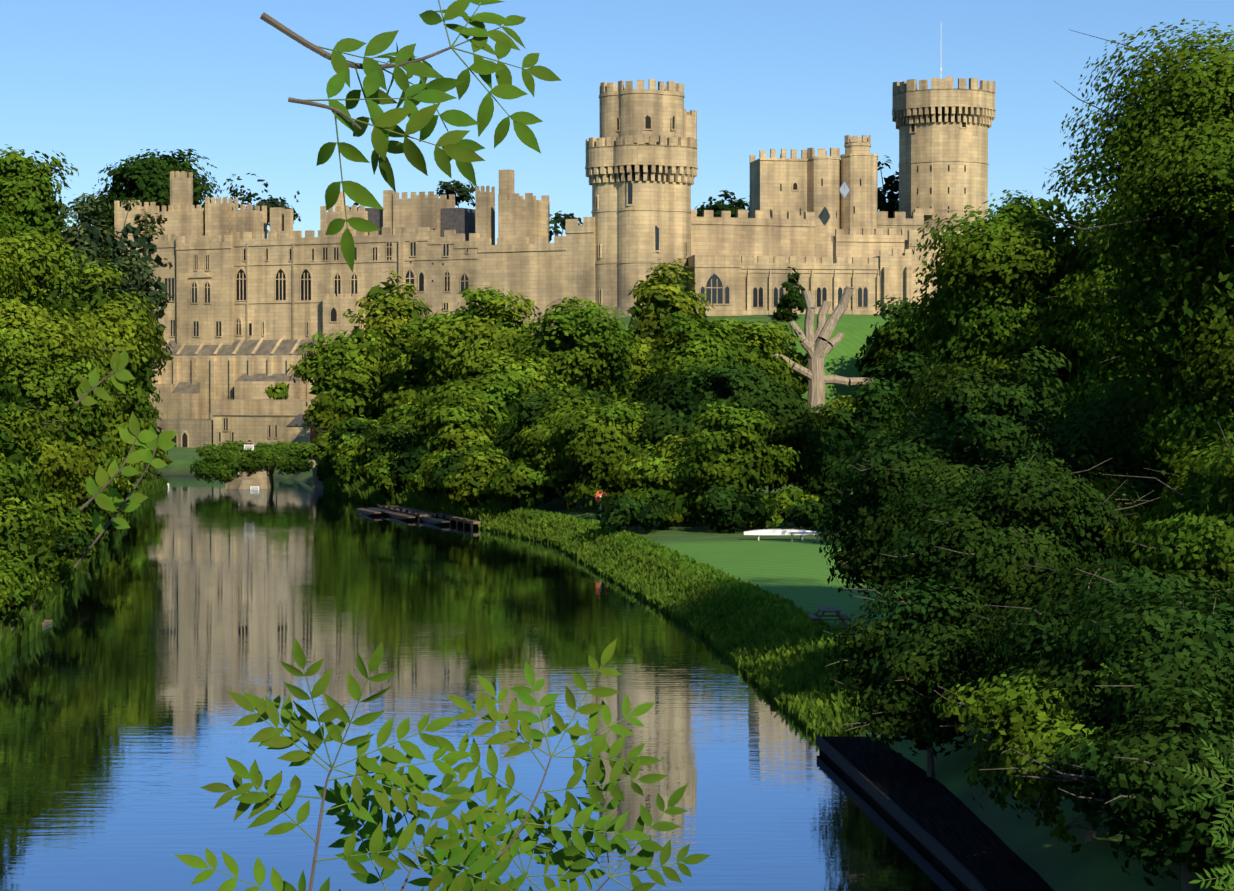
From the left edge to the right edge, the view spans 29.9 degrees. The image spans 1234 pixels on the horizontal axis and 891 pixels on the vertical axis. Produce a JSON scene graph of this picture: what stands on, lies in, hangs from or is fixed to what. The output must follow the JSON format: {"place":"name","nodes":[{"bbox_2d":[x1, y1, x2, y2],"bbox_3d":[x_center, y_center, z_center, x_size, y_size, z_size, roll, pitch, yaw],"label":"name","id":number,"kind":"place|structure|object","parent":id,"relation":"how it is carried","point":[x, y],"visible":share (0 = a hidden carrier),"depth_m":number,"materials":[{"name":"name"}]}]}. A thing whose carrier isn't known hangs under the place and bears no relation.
{"place":"outdoors","nodes":[
{"label":"outdoors","id":0,"kind":"place"},
{"bbox_2d":[0,475,966,890],"bbox_3d":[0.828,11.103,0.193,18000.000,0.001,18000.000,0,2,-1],"label":"river water","id":1,"kind":"structure","parent":0,"point":[188,603],"depth_m":78.80,"materials":[{"name":"blue liquid"}]},
{"bbox_2d":[0,0,1233,261],"label":"sky","id":2,"kind":"structure","parent":0,"point":[95,83],"materials":[{"name":"blue"}]},
{"bbox_2d":[154,314,1233,890],"bbox_3d":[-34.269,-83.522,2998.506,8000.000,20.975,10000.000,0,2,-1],"label":"ground","id":3,"kind":"structure","parent":0,"point":[796,570],"depth_m":105.29,"materials":[{"name":"green plant"}]},
{"bbox_2d":[0,603,51,638],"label":"bank landing","id":4,"kind":"object","parent":3,"relation":"on","point":[46,623],"depth_m":104.11,"materials":[{"name":"stone"}]},
{"bbox_2d":[74,348,177,567],"bbox_3d":[-2.778,0.067,12.849,0.675,1.229,1.076,0,2,-1],"label":"leafy branch","id":5,"kind":"object","parent":3,"relation":"on","point":[147,440],"depth_m":12.84,"materials":[{"name":"green plant"}]},
{"bbox_2d":[167,445,258,489],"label":"warning signs","id":6,"kind":"object","parent":3,"relation":"on","point":[246,447],"visible":0.31,"depth_m":233.92,"materials":[{"name":"white paint"}]},
{"bbox_2d":[203,452,327,489],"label":"old bridge ruin","id":7,"kind":"object","parent":3,"relation":"on","point":[261,478],"visible":0.1,"depth_m":234.35,"materials":[{"name":"stone"}]},
{"bbox_2d":[190,440,335,484],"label":"ruin ivy","id":8,"kind":"object","parent":7,"relation":"on","point":[219,462],"visible":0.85,"depth_m":233.66,"materials":[{"name":"green plant"}]},
{"bbox_2d":[356,503,485,528],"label":"jetty","id":9,"kind":"object","parent":3,"relation":"on","point":[410,513],"visible":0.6,"depth_m":182.97,"materials":[{"name":"brown wood"}]},
{"bbox_2d":[175,0,710,890],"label":"ash tree","id":10,"kind":"object","parent":3,"relation":"on","point":[415,780],"depth_m":6.00,"materials":[{"name":"green plant"}]},
{"bbox_2d":[0,467,889,738],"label":"bank reeds","id":11,"kind":"object","parent":3,"relation":"on","point":[769,650],"visible":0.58,"depth_m":106.78,"materials":[{"name":"green plant"}]},
{"bbox_2d":[114,77,995,447],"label":"castle","id":12,"kind":"structure","parent":3,"relation":"on","point":[254,303],"depth_m":310.71,"materials":[{"name":"stone"}]},
{"bbox_2d":[839,180,849,199],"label":"diamond-shaped clock","id":13,"kind":"object","parent":12,"relation":"attached to","point":[844,189],"visible":1,"depth_m":312.76,"materials":[{"name":"grey"}]},
{"bbox_2d":[940,49,941,78],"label":"flagpole","id":14,"kind":"object","parent":12,"relation":"on","point":[940,64],"visible":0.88,"depth_m":328.97,"materials":[{"name":"white metal"}]},
{"bbox_2d":[595,491,606,516],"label":"lifebuoy station","id":15,"kind":"object","parent":3,"relation":"on","point":[599,494],"visible":0.69,"depth_m":160.06,"materials":[{"name":"orange paint"}]},
{"bbox_2d":[0,18,1233,890],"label":"tree","id":16,"kind":"object","parent":3,"relation":"on","point":[681,405],"depth_m":105.53,"materials":[{"name":"green plant"}]},
{"bbox_2d":[743,529,816,539],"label":"upturned boat","id":17,"kind":"object","parent":3,"relation":"on","point":[770,532],"visible":0.81,"depth_m":138.81,"materials":[{"name":"white paint"}]},
{"bbox_2d":[790,532,820,541],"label":"metal trestle","id":18,"kind":"object","parent":3,"relation":"on","point":[792,533],"visible":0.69,"depth_m":136.13,"materials":[{"name":"grey metal"}]},
{"bbox_2d":[772,286,873,412],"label":"bare tree","id":19,"kind":"object","parent":3,"relation":"on","point":[817,346],"visible":0.75,"depth_m":254.47,"materials":[{"name":"brown wood"}]},
{"bbox_2d":[807,606,850,627],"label":"picnic bench","id":20,"kind":"object","parent":3,"relation":"on","point":[824,609],"visible":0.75,"depth_m":90.82,"materials":[{"name":"grey wood"}]},
{"bbox_2d":[817,735,1053,890],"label":"timber boardwalk","id":21,"kind":"structure","parent":3,"relation":"on","point":[960,842],"depth_m":56.70,"materials":[{"name":"brown wood"}]},
{"bbox_2d":[1173,735,1233,890],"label":"rowan","id":22,"kind":"object","parent":3,"relation":"on","point":[1228,884],"depth_m":9.44,"materials":[{"name":"green plant"}]}
]}

